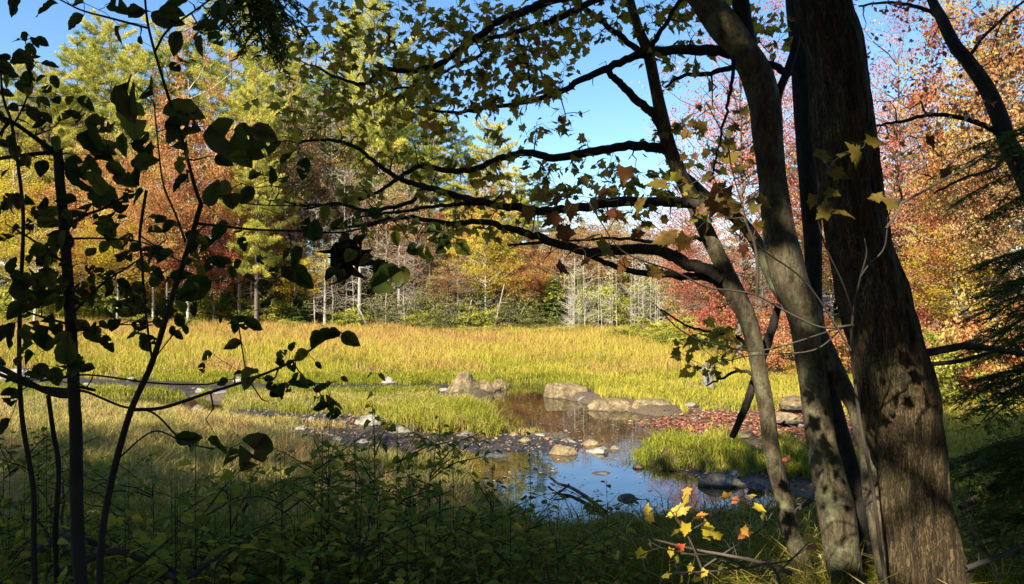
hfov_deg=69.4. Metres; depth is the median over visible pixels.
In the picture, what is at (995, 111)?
curved tree
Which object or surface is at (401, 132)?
white pine
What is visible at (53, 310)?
green bush
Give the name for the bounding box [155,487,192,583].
leafy shoot
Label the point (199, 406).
rock
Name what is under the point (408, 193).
bare tree
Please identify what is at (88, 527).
leafy shoot
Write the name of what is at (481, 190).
yellow birch
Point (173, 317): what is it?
green bush
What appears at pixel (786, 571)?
fallen branch
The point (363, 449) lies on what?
leafy shoot
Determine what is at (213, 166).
orange maple
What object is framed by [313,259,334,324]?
dead snag
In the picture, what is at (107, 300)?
young fir
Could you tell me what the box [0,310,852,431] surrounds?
meadow grass
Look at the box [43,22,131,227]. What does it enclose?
white pine
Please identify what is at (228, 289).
yellow birch
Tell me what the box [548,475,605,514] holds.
driftwood stick
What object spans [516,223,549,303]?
bare tree
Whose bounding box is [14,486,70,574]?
leafy shoot
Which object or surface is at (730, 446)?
sedge grass
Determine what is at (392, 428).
leafy shoot
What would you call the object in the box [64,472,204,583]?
leafy shoot
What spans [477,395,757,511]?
floating leaves
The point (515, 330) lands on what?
green bush
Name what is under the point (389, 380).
rock
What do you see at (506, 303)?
hemlock tree
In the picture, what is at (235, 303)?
fir
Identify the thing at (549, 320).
olive bush
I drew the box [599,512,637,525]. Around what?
rock
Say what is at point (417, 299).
olive bush
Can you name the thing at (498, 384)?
rock
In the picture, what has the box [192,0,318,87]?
conifer bough
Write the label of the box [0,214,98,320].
yellow birch
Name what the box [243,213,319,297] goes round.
red maple
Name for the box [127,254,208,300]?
red maple
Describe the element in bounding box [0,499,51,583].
leafy shoot
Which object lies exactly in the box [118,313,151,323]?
green bush
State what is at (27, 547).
leafy shoot
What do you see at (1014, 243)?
tree
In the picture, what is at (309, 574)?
leafy shoot
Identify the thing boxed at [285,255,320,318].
young fir
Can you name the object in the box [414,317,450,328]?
olive bush
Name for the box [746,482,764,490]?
rock
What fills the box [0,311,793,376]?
meadow seed heads
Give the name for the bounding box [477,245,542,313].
orange maple
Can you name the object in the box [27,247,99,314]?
yellow birch
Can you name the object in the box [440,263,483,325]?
bare tree
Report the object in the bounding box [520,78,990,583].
maple sapling
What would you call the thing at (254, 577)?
leafy shoot
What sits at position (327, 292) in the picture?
bare tree
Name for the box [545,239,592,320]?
bare tree
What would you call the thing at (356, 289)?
young fir
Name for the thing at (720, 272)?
slender maple
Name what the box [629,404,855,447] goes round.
fallen red leaves
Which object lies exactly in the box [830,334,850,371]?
orange bush
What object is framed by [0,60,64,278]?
white pine
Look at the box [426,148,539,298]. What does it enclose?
orange maple
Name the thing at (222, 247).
red maple
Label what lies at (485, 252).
yellow birch
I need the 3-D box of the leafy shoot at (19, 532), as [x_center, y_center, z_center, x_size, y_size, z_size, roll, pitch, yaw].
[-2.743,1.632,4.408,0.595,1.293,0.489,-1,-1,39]
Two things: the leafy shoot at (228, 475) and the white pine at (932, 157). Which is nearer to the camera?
the leafy shoot at (228, 475)
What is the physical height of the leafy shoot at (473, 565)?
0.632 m
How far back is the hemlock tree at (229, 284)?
62.90 m
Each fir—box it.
[81,249,143,321]
[206,285,234,319]
[221,284,253,317]
[259,264,292,319]
[268,283,290,321]
[284,286,322,325]
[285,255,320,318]
[318,285,344,323]
[319,277,357,324]
[334,277,370,322]
[367,279,409,321]
[420,279,454,326]
[468,275,502,326]
[508,283,542,328]
[533,275,571,327]
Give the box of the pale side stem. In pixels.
[231,90,888,583]
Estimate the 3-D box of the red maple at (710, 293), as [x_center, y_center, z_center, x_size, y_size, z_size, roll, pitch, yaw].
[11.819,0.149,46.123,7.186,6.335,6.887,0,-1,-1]
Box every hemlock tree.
[0,274,12,298]
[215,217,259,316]
[347,203,411,313]
[354,265,378,314]
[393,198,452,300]
[395,259,419,317]
[489,185,554,308]
[495,290,517,313]
[530,285,551,321]
[540,214,566,306]
[556,213,603,310]
[668,270,695,312]
[711,249,750,316]
[737,239,760,293]
[823,291,839,321]
[925,124,1023,238]
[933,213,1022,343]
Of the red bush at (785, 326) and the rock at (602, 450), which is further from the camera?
the red bush at (785, 326)
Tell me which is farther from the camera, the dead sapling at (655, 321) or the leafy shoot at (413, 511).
the dead sapling at (655, 321)
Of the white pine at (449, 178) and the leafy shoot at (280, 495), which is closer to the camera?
the leafy shoot at (280, 495)
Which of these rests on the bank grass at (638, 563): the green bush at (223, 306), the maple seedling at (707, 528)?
the maple seedling at (707, 528)
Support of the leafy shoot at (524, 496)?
on the ground at (670, 409)
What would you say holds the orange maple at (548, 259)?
on the ground at (670, 409)
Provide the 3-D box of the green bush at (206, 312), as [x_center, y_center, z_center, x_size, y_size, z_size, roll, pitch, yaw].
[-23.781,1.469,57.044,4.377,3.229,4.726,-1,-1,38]
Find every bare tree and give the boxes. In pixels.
[242,223,281,312]
[265,168,306,296]
[267,134,338,315]
[284,202,341,320]
[287,83,328,271]
[291,112,372,292]
[305,241,348,323]
[309,164,375,312]
[326,212,373,323]
[353,146,410,300]
[354,217,402,324]
[367,160,443,306]
[379,254,429,325]
[388,238,433,319]
[392,201,455,301]
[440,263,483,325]
[446,238,482,302]
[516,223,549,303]
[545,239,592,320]
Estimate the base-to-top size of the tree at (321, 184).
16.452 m
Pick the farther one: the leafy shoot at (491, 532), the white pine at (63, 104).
the white pine at (63, 104)
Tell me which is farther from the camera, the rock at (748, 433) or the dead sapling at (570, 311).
the dead sapling at (570, 311)
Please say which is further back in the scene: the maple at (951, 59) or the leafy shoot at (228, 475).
the maple at (951, 59)
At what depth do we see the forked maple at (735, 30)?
4.78 m
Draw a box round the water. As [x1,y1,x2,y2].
[109,383,813,525]
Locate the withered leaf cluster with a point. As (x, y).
(336, 251)
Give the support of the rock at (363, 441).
on the ground at (670, 409)
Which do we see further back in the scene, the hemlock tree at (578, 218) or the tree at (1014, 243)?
the hemlock tree at (578, 218)
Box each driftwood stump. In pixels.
[701,362,714,388]
[776,417,803,427]
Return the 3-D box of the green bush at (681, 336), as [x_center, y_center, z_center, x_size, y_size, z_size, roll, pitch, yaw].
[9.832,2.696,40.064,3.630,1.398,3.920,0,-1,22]
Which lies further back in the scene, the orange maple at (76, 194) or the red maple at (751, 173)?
the orange maple at (76, 194)
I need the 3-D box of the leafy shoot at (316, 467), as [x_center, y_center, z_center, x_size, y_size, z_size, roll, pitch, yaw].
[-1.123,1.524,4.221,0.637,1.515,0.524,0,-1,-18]
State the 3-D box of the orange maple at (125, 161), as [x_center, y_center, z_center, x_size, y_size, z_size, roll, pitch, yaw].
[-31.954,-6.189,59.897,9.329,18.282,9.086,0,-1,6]
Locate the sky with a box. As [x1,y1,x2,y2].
[0,0,1023,275]
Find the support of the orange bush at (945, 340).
on the ground at (670, 409)
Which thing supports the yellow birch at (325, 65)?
on the ground at (670, 409)
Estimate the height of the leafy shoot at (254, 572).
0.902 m
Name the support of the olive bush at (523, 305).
on the ground at (670, 409)
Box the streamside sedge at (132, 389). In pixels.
[0,369,608,399]
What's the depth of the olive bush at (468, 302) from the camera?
59.36 m
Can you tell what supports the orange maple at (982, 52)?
on the ground at (670, 409)
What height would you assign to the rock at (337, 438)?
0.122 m
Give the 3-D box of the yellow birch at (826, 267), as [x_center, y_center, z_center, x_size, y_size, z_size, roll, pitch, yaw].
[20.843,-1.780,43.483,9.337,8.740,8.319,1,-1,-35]
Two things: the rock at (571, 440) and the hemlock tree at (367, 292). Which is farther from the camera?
the hemlock tree at (367, 292)
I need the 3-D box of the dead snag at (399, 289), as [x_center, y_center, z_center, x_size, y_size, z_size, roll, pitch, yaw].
[-8.810,-0.146,58.040,3.360,7.286,2.759,0,-1,25]
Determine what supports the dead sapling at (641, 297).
on the ground at (670, 409)
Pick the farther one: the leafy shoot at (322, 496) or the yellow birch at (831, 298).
the yellow birch at (831, 298)
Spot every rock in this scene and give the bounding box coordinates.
[0,367,37,381]
[192,404,206,410]
[294,425,308,430]
[330,436,343,439]
[355,415,382,426]
[357,439,367,443]
[380,376,397,385]
[388,425,411,434]
[445,371,480,392]
[457,431,473,435]
[478,452,508,457]
[479,380,495,392]
[491,379,507,389]
[509,432,518,435]
[518,437,532,441]
[543,383,590,398]
[549,444,577,455]
[562,438,576,442]
[582,439,601,445]
[586,446,608,453]
[587,398,631,411]
[591,471,609,474]
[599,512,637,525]
[617,493,637,499]
[632,398,670,408]
[633,464,643,468]
[683,402,697,407]
[697,473,746,487]
[727,470,740,477]
[737,431,755,436]
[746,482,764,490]
[775,412,802,423]
[778,395,801,409]
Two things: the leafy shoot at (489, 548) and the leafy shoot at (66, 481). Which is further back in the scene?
the leafy shoot at (66, 481)
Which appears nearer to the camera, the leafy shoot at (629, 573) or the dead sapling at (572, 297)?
the leafy shoot at (629, 573)
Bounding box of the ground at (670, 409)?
[0,267,1021,539]
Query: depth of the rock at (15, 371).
28.45 m
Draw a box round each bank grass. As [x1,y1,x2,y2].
[0,469,1023,583]
[747,322,1023,492]
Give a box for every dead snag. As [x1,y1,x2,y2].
[222,218,253,315]
[235,245,260,316]
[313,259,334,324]
[338,266,371,326]
[357,303,375,326]
[383,244,412,318]
[413,261,431,306]
[456,300,471,327]
[494,284,507,326]
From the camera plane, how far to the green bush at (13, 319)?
52.54 m
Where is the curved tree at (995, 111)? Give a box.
[854,0,1023,194]
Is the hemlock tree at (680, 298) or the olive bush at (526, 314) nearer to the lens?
the olive bush at (526, 314)
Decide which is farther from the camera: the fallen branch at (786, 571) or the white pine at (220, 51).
the white pine at (220, 51)
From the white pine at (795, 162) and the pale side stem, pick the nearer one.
the pale side stem
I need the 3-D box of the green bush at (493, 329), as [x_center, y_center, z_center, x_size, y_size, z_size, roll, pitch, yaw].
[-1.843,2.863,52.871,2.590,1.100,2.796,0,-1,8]
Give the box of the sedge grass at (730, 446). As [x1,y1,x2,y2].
[215,388,859,480]
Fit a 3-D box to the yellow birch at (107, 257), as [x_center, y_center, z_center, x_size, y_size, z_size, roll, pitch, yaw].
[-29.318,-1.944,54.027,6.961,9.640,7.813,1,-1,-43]
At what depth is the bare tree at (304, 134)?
63.14 m
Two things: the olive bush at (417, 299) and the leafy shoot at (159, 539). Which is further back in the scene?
the olive bush at (417, 299)
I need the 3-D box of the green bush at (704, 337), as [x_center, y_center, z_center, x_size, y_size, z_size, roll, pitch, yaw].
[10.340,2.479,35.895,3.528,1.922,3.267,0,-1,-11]
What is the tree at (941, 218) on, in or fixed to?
on the ground at (670, 409)
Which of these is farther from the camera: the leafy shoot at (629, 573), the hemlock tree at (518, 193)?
the hemlock tree at (518, 193)
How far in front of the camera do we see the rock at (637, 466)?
13.76 m
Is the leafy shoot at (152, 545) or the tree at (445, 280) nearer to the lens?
the leafy shoot at (152, 545)
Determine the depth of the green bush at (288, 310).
58.44 m
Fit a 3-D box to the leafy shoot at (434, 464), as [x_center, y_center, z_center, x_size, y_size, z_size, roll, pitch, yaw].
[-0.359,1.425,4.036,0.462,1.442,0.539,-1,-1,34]
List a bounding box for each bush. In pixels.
[0,272,76,318]
[0,281,44,311]
[0,299,39,319]
[0,309,42,322]
[22,293,91,320]
[32,295,101,316]
[80,280,124,317]
[87,291,157,317]
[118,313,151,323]
[123,273,178,320]
[141,279,222,320]
[173,293,234,324]
[174,318,199,327]
[184,276,249,321]
[225,288,291,325]
[259,311,286,321]
[267,287,322,324]
[270,318,297,329]
[278,300,312,318]
[325,306,370,327]
[351,309,378,322]
[355,293,408,324]
[374,297,413,323]
[374,323,399,329]
[391,280,448,326]
[396,306,438,330]
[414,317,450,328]
[422,288,474,328]
[431,272,481,323]
[448,325,476,333]
[451,303,495,328]
[452,286,509,326]
[468,325,499,332]
[471,298,536,328]
[483,280,545,328]
[501,329,522,335]
[503,302,561,329]
[526,328,554,333]
[535,313,568,328]
[540,269,610,324]
[550,325,581,332]
[571,282,633,326]
[584,269,648,325]
[606,324,647,337]
[613,282,669,327]
[618,316,669,337]
[623,278,700,323]
[637,324,691,344]
[651,314,709,342]
[659,308,702,330]
[661,328,708,347]
[674,302,736,333]
[682,308,743,348]
[697,324,743,356]
[699,289,786,353]
[738,312,831,365]
[738,328,794,374]
[824,314,850,371]
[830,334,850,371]
[910,285,990,340]
[920,318,958,347]
[921,327,997,405]
[923,322,999,390]
[933,283,1023,403]
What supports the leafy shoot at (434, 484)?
on the ground at (670, 409)
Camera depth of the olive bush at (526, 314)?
57.57 m
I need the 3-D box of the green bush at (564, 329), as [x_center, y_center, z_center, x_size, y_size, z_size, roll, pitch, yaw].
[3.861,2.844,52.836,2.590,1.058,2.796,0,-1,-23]
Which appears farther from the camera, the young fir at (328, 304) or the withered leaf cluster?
the young fir at (328, 304)
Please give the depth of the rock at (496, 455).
14.84 m
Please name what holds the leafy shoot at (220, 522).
on the ground at (670, 409)
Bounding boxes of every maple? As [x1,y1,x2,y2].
[3,153,97,314]
[51,207,141,313]
[66,117,172,300]
[91,178,193,319]
[112,147,211,325]
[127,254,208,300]
[128,20,262,319]
[166,200,261,322]
[176,0,818,583]
[185,90,267,310]
[197,160,294,313]
[241,0,864,583]
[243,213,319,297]
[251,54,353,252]
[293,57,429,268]
[310,150,393,283]
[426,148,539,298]
[426,251,476,300]
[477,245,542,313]
[508,229,575,310]
[631,0,802,356]
[633,151,738,328]
[648,242,760,317]
[725,54,893,304]
[785,0,873,583]
[793,0,1023,583]
[822,0,1019,301]
[885,0,1023,339]
[891,202,1002,324]
[893,151,1023,338]
[909,252,983,332]
[927,16,1023,280]
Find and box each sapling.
[0,31,61,583]
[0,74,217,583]
[8,0,471,583]
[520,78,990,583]
[555,258,591,323]
[557,274,587,327]
[563,247,602,326]
[589,255,624,324]
[591,265,611,327]
[617,255,660,323]
[622,255,656,320]
[629,265,653,323]
[642,258,670,322]
[651,281,664,320]
[665,286,699,313]
[940,248,1023,565]
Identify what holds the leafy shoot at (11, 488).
on the ground at (670, 409)
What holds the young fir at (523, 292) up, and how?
on the ground at (670, 409)
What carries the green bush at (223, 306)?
on the ground at (670, 409)
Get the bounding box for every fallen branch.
[59,537,243,583]
[630,513,792,575]
[755,496,815,519]
[952,483,1023,583]
[957,455,1022,510]
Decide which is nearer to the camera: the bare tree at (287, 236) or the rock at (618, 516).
the rock at (618, 516)
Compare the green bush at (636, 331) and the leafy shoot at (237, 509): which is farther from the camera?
the green bush at (636, 331)
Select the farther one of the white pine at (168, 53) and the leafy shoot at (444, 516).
the white pine at (168, 53)
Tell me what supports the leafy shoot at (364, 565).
on the ground at (670, 409)
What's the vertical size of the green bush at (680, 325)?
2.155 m
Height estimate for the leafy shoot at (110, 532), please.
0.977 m
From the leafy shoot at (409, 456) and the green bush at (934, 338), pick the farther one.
the green bush at (934, 338)
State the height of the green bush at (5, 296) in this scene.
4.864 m
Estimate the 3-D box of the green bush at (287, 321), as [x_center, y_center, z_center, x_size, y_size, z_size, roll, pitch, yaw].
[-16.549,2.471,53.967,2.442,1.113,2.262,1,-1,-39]
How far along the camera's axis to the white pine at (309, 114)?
88.14 m
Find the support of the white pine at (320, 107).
on the ground at (670, 409)
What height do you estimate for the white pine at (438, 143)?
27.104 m
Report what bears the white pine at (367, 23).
on the ground at (670, 409)
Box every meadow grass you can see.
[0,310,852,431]
[0,386,540,532]
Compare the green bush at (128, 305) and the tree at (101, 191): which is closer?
the tree at (101, 191)
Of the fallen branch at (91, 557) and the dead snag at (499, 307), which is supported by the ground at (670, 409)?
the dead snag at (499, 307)
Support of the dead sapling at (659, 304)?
on the ground at (670, 409)
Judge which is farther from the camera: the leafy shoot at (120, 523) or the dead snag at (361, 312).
the dead snag at (361, 312)
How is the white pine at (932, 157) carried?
on the ground at (670, 409)
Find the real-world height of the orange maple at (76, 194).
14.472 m
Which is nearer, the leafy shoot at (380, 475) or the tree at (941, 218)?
the leafy shoot at (380, 475)
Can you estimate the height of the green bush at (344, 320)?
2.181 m
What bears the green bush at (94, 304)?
on the ground at (670, 409)
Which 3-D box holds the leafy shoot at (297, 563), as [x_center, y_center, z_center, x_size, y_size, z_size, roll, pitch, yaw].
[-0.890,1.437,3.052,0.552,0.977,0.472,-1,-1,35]
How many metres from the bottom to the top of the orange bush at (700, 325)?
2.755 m
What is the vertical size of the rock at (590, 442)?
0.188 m
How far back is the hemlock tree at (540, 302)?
63.71 m
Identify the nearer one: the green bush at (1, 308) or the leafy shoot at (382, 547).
the leafy shoot at (382, 547)
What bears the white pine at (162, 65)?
on the ground at (670, 409)
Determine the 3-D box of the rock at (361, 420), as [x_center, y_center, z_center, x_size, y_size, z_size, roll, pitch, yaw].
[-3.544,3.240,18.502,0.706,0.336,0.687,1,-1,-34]
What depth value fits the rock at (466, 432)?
16.82 m
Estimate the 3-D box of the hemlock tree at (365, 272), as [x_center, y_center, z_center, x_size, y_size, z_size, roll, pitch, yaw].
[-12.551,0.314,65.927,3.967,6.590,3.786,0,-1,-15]
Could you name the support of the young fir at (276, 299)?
on the ground at (670, 409)
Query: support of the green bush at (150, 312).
on the ground at (670, 409)
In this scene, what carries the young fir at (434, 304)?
on the ground at (670, 409)
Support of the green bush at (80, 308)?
on the ground at (670, 409)
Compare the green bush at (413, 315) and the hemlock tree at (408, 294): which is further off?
the hemlock tree at (408, 294)
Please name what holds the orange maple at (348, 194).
on the ground at (670, 409)
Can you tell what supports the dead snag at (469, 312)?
on the ground at (670, 409)
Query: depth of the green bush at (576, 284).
61.29 m
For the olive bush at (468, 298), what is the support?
on the ground at (670, 409)
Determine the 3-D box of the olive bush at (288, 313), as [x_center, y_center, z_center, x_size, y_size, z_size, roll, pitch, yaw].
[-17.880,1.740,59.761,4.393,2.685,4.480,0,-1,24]
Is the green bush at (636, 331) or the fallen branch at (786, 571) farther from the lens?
the green bush at (636, 331)
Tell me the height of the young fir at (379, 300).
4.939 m
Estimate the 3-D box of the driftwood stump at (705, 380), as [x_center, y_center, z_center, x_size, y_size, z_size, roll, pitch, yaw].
[6.445,2.715,24.278,0.459,0.958,0.317,0,-1,0]
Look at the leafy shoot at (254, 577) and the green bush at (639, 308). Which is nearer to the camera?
the leafy shoot at (254, 577)
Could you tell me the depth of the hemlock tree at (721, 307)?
63.85 m
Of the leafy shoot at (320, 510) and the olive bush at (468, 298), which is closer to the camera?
the leafy shoot at (320, 510)
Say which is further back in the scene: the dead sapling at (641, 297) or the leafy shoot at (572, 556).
the dead sapling at (641, 297)
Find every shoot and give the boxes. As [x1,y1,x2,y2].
[0,425,61,583]
[0,428,69,576]
[0,431,100,573]
[0,437,65,569]
[0,477,92,577]
[0,482,42,570]
[0,495,15,583]
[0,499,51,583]
[0,513,51,583]
[3,456,108,583]
[11,506,70,583]
[12,468,117,578]
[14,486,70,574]
[16,451,69,546]
[27,479,115,582]
[29,426,98,583]
[30,517,121,583]
[50,450,159,564]
[60,498,109,583]
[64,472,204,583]
[64,511,147,560]
[83,451,168,568]
[88,515,138,582]
[104,515,303,582]
[107,489,188,583]
[120,486,193,583]
[123,490,245,583]
[129,468,225,548]
[131,487,176,552]
[138,514,229,583]
[140,485,232,570]
[148,441,246,583]
[151,508,286,583]
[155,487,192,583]
[181,451,259,583]
[190,466,318,583]
[197,467,261,583]
[207,516,359,583]
[208,483,246,548]
[214,459,344,583]
[216,515,309,583]
[218,511,266,583]
[226,458,331,583]
[244,455,303,581]
[257,424,366,583]
[264,431,335,583]
[265,479,337,583]
[269,436,362,578]
[281,485,477,583]
[289,391,347,583]
[299,458,385,582]
[300,495,460,583]
[308,445,360,582]
[314,449,412,582]
[322,447,398,583]
[330,416,457,583]
[330,459,422,574]
[340,372,395,575]
[343,441,402,559]
[349,490,486,583]
[370,528,416,583]
[372,501,410,583]
[382,497,437,583]
[387,451,442,569]
[391,408,485,570]
[395,498,417,583]
[416,482,458,569]
[416,509,515,583]
[420,424,489,583]
[439,512,565,583]
[443,431,488,554]
[443,545,534,582]
[455,449,509,575]
[455,505,525,583]
[477,496,576,583]
[480,477,560,579]
[491,542,543,583]
[503,515,539,572]
[521,431,565,574]
[534,507,636,583]
[550,480,649,579]
[593,516,651,583]
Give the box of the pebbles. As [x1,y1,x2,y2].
[58,385,806,482]
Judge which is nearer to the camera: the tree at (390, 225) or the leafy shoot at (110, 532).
the leafy shoot at (110, 532)
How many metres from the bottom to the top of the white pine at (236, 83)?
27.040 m
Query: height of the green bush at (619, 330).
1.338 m
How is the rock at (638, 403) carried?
on the ground at (670, 409)
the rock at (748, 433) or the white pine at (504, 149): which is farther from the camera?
the white pine at (504, 149)
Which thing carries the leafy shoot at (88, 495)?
on the ground at (670, 409)
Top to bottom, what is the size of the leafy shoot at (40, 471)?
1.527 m
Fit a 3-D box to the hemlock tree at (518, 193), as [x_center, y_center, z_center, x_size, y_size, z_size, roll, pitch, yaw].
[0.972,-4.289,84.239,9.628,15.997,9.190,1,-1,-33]
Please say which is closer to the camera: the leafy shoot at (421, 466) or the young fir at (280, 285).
the leafy shoot at (421, 466)
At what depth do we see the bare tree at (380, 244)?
56.94 m
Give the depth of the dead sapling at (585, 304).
56.80 m
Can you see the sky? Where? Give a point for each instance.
(612, 118)
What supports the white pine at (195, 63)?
on the ground at (670, 409)
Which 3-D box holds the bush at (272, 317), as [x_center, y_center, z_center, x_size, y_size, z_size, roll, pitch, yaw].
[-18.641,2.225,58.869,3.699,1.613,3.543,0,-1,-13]
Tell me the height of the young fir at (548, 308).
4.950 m
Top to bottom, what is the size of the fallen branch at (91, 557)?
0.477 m
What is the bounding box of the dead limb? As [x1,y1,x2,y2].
[729,304,780,438]
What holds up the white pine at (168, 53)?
on the ground at (670, 409)
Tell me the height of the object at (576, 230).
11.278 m
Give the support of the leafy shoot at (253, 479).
on the ground at (670, 409)
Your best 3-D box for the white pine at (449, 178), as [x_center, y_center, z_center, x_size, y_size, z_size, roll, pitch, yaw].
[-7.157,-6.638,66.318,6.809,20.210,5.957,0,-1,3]
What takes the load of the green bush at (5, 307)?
on the ground at (670, 409)
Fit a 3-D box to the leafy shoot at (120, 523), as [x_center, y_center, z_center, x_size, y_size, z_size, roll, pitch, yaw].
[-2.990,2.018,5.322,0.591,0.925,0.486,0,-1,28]
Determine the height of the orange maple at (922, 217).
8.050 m
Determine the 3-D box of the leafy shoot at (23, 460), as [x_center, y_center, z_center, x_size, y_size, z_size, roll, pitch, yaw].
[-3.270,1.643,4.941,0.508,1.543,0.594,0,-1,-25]
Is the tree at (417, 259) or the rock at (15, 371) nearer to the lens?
the rock at (15, 371)
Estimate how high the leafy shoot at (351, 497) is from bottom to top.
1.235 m
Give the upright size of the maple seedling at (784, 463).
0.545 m
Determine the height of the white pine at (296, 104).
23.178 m
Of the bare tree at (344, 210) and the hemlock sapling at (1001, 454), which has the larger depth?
the bare tree at (344, 210)
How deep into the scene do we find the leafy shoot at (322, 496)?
4.44 m
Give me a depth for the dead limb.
5.15 m
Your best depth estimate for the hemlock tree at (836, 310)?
50.17 m
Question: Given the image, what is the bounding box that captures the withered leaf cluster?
[314,220,374,285]
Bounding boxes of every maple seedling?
[635,487,771,583]
[661,535,821,583]
[782,455,814,502]
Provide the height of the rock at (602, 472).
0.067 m
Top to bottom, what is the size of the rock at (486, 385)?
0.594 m
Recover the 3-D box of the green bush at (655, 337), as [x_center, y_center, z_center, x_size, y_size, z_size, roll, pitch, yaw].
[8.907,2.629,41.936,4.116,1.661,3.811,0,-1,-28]
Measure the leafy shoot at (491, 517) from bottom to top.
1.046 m
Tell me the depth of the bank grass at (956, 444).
14.66 m
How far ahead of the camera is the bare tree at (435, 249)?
61.90 m
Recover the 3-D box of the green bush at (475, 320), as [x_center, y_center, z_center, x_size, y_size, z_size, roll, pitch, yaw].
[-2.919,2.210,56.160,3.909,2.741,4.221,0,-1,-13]
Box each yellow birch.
[0,151,63,300]
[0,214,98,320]
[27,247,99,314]
[72,204,151,318]
[145,245,242,318]
[240,49,371,301]
[271,239,351,319]
[431,182,471,307]
[443,163,526,261]
[445,206,529,316]
[526,265,566,310]
[795,222,833,318]
[797,212,920,290]
[886,163,966,317]
[894,222,1022,336]
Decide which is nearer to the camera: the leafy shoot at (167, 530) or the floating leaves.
the leafy shoot at (167, 530)
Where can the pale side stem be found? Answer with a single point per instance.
(839, 380)
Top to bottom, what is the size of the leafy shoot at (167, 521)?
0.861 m
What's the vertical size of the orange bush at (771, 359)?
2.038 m
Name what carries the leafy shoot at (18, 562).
on the ground at (670, 409)
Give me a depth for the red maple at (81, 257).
55.91 m
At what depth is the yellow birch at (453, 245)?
83.28 m
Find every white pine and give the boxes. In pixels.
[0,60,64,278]
[0,92,29,224]
[0,107,36,284]
[7,59,90,270]
[23,33,108,275]
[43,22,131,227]
[46,8,148,249]
[94,74,161,214]
[101,42,171,292]
[104,48,191,242]
[120,14,209,266]
[163,20,238,226]
[188,0,271,307]
[208,3,315,314]
[217,67,298,320]
[232,46,283,118]
[263,69,319,280]
[266,25,330,267]
[280,74,327,238]
[300,70,363,299]
[317,4,383,288]
[329,0,424,270]
[356,78,414,202]
[356,94,428,297]
[363,41,449,296]
[388,54,462,310]
[392,106,464,279]
[426,126,501,295]
[451,114,529,304]
[496,166,541,274]
[509,173,566,307]
[786,148,824,257]
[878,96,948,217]
[918,128,963,210]
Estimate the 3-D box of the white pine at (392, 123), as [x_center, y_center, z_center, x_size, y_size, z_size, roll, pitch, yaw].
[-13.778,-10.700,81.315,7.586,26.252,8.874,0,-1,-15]
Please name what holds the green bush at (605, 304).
on the ground at (670, 409)
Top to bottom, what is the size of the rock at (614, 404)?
0.441 m
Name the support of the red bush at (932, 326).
on the ground at (670, 409)
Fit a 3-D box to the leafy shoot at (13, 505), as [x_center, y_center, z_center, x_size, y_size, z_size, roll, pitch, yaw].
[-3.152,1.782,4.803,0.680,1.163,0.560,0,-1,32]
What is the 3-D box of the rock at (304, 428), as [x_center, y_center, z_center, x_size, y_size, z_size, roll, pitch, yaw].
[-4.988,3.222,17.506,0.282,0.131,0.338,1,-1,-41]
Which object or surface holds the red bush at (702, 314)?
on the ground at (670, 409)
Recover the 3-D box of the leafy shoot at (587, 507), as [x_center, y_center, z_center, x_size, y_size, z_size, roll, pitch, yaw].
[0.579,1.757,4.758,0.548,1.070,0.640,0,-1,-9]
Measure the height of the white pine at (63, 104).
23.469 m
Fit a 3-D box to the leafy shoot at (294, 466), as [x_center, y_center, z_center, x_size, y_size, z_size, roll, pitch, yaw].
[-1.222,1.638,4.660,0.606,1.417,0.707,0,-1,-15]
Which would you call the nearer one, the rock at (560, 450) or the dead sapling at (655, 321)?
the rock at (560, 450)
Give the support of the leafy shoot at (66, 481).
on the ground at (670, 409)
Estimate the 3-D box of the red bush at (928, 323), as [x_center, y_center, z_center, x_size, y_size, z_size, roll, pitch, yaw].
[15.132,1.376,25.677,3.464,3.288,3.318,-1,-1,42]
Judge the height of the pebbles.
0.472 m
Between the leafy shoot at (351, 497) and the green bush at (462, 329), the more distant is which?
the green bush at (462, 329)
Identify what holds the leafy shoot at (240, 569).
on the ground at (670, 409)
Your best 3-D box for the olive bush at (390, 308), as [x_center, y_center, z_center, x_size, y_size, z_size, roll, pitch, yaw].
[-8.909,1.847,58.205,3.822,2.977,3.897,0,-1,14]
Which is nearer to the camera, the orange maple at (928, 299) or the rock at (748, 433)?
the rock at (748, 433)

